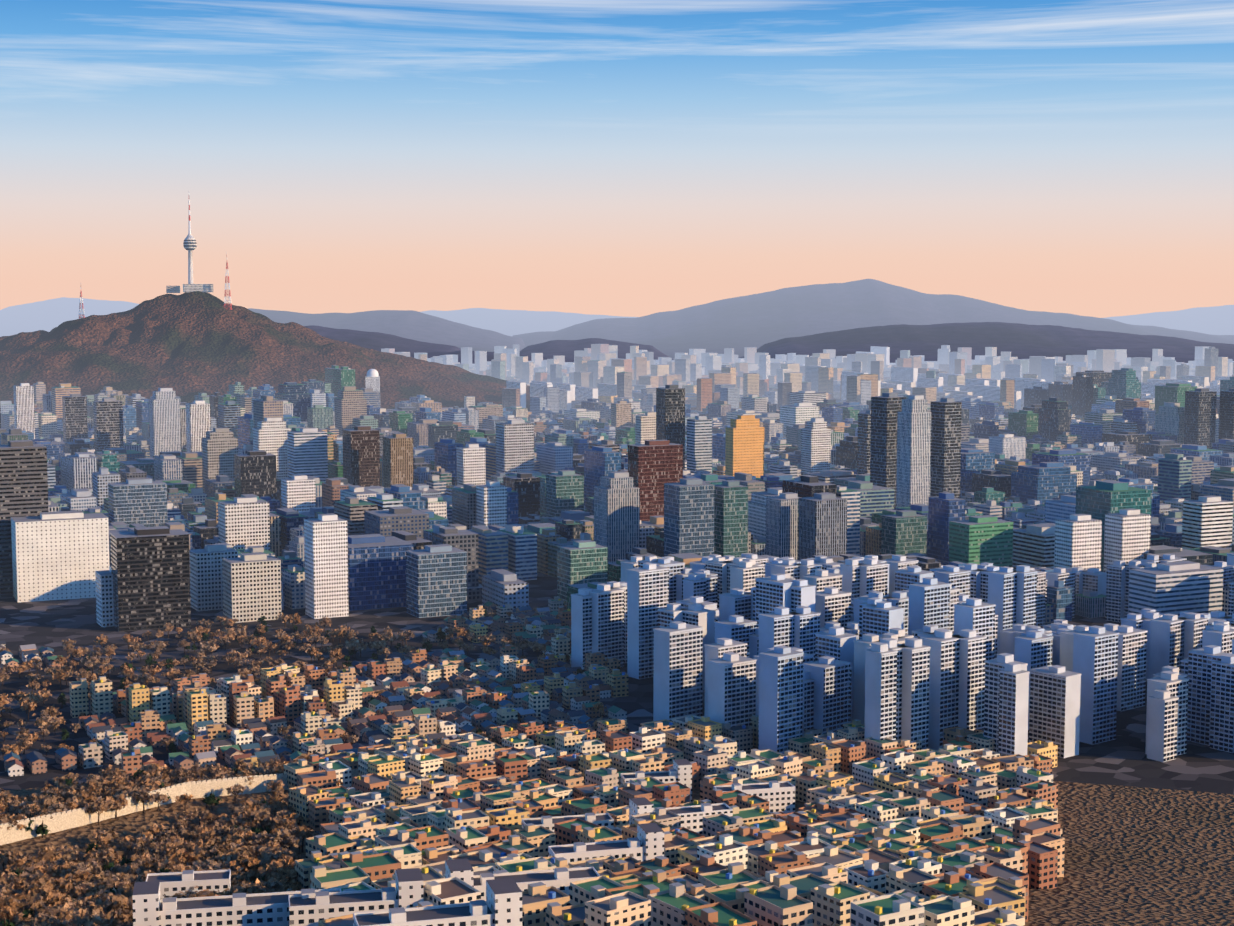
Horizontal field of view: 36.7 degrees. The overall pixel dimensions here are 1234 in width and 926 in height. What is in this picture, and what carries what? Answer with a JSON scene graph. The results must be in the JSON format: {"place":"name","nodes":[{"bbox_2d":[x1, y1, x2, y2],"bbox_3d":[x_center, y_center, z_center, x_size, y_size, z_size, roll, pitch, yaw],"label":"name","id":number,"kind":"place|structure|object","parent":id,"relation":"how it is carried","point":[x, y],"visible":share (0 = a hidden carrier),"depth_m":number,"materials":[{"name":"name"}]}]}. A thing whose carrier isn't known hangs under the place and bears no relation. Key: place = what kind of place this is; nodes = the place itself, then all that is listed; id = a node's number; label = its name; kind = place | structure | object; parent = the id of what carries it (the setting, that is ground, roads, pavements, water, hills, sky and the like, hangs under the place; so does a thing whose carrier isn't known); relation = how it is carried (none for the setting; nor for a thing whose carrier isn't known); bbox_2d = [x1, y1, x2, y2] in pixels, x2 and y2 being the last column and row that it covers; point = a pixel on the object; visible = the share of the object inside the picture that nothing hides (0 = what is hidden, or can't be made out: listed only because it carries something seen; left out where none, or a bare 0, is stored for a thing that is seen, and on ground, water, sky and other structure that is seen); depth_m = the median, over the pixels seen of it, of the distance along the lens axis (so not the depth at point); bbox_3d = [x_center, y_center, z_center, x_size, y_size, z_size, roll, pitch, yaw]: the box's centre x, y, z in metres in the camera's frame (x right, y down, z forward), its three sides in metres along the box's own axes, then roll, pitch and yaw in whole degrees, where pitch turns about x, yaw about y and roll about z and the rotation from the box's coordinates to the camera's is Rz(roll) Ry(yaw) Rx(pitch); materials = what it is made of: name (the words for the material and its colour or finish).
{"place":"outdoors","nodes":[
{"label":"outdoors","id":0,"kind":"place"},
{"bbox_2d":[0,297,138,336],"bbox_3d":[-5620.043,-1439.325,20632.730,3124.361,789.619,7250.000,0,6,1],"label":"mountain","id":1,"kind":"structure","parent":0,"point":[49,315],"depth_m":20207.97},
{"bbox_2d":[0,291,529,410],"bbox_3d":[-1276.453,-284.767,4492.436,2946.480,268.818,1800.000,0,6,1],"label":"hill","id":2,"kind":"structure","parent":0,"point":[187,347],"depth_m":4315.19,"materials":[{"name":"brown plant"}]},
{"bbox_2d":[79,291,84,317],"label":"lattice mast","id":3,"kind":"object","parent":2,"relation":"on","point":[80,306],"visible":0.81,"depth_m":4682.42,"materials":[{"name":"metal"}]},
{"bbox_2d":[166,284,212,292],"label":"base building","id":4,"kind":"structure","parent":2,"relation":"on","point":[193,288],"depth_m":4551.46,"materials":[{"name":"white concrete"}]},
{"bbox_2d":[183,201,196,283],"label":"observation tower","id":5,"kind":"structure","parent":2,"relation":"on","point":[189,244],"depth_m":4560.77,"materials":[{"name":"concrete"}]},
{"bbox_2d":[224,262,231,310],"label":"lattice mast","id":6,"kind":"object","parent":2,"relation":"on","point":[229,297],"visible":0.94,"depth_m":4531.91,"materials":[{"name":"metal"}]},
{"bbox_2d":[304,325,460,353],"bbox_3d":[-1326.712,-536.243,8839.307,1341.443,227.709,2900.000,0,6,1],"label":"mountain","id":7,"kind":"structure","parent":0,"point":[377,341],"depth_m":8680.02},
{"bbox_2d":[249,308,524,351],"bbox_3d":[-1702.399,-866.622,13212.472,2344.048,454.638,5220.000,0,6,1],"label":"mountain","id":8,"kind":"structure","parent":0,"point":[415,325],"depth_m":12947.82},
{"bbox_2d":[410,350,573,363],"bbox_3d":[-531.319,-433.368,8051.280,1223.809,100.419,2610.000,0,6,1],"label":"mountain","id":9,"kind":"structure","parent":0,"point":[490,356],"depth_m":8073.53,"materials":[{"name":"grey"}]},
{"bbox_2d":[421,308,637,335],"bbox_3d":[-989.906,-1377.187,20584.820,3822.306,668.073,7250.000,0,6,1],"label":"mountain","id":10,"kind":"structure","parent":0,"point":[510,322],"depth_m":20268.74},
{"bbox_2d":[520,338,673,359],"bbox_3d":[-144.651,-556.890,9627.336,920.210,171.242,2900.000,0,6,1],"label":"mountain","id":11,"kind":"structure","parent":0,"point":[553,348],"depth_m":9405.49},
{"bbox_2d":[0,347,1233,631],"bbox_3d":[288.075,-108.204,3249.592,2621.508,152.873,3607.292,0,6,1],"label":"high-rise buildings","id":12,"kind":"structure","parent":0,"point":[156,575],"depth_m":1760.33,"materials":[{"name":"grey concrete"}]},
{"bbox_2d":[0,359,1233,793],"bbox_3d":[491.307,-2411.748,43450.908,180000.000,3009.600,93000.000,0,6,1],"label":"ground","id":13,"kind":"structure","parent":0,"point":[1122,759],"depth_m":1348.37,"materials":[{"name":"brown soil"}]},
{"bbox_2d":[0,769,358,844],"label":"fortress wall","id":14,"kind":"structure","parent":13,"relation":"on","point":[68,819],"depth_m":919.55,"materials":[{"name":"stone"}]},
{"bbox_2d":[0,596,627,776],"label":"houses","id":15,"kind":"structure","parent":13,"relation":"on","point":[311,701],"depth_m":1208.95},
{"bbox_2d":[365,376,379,391],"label":"tower building","id":16,"kind":"structure","parent":13,"relation":"on","point":[373,382],"depth_m":3776.65,"materials":[{"name":"grey concrete"}]},
{"bbox_2d":[367,369,378,376],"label":"dome","id":17,"kind":"structure","parent":16,"relation":"on","point":[372,372],"depth_m":3778.56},
{"bbox_2d":[0,605,1036,925],"bbox_3d":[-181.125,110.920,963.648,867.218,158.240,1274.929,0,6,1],"label":"woodland trees","id":18,"kind":"object","parent":13,"relation":"on","point":[32,893],"visible":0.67,"depth_m":910.15,"materials":[{"name":"brown plant"}]},
{"bbox_2d":[0,365,1233,622],"bbox_3d":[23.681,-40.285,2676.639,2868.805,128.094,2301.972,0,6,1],"label":"city buildings","id":19,"kind":"structure","parent":13,"relation":"on","point":[1098,445],"depth_m":2331.60,"materials":[{"name":"grey concrete"}]},
{"bbox_2d":[381,344,1233,413],"bbox_3d":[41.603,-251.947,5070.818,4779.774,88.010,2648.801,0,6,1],"label":"city","id":20,"kind":"object","parent":13,"relation":"on","point":[608,376],"visible":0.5,"depth_m":4909.00},
{"bbox_2d":[571,552,1233,761],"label":"apartment blocks","id":21,"kind":"structure","parent":13,"relation":"on","point":[895,648],"depth_m":1183.09,"materials":[{"name":"white concrete"}]},
{"bbox_2d":[0,774,1233,925],"bbox_3d":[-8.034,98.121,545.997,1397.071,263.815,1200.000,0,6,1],"label":"hill terrain","id":22,"kind":"structure","parent":0,"point":[1139,856],"depth_m":870.86,"materials":[{"name":"brown soil"}]},
{"bbox_2d":[132,759,794,925],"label":"blocks","id":23,"kind":"structure","parent":22,"relation":"on","point":[499,903],"depth_m":569.98,"materials":[{"name":"white concrete"}]},
{"bbox_2d":[284,715,1064,925],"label":"low-rise houses","id":24,"kind":"structure","parent":22,"relation":"on","point":[961,827],"depth_m":830.24,"materials":[{"name":"concrete"}]},
{"bbox_2d":[0,0,1233,317],"label":"sky","id":25,"kind":"structure","parent":0,"point":[624,158],"materials":[{"name":"blue"}]},
{"bbox_2d":[512,279,1233,358],"bbox_3d":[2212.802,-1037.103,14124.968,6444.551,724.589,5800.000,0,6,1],"label":"mountain","id":26,"kind":"structure","parent":0,"point":[738,324],"depth_m":13640.79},
{"bbox_2d":[739,322,1233,362],"bbox_3d":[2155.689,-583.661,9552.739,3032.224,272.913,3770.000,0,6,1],"label":"mountain","id":27,"kind":"structure","parent":0,"point":[1022,341],"depth_m":9156.17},
{"bbox_2d":[1104,305,1233,334],"bbox_3d":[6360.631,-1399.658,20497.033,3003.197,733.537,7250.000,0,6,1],"label":"mountain","id":28,"kind":"structure","parent":0,"point":[1216,320],"depth_m":20216.42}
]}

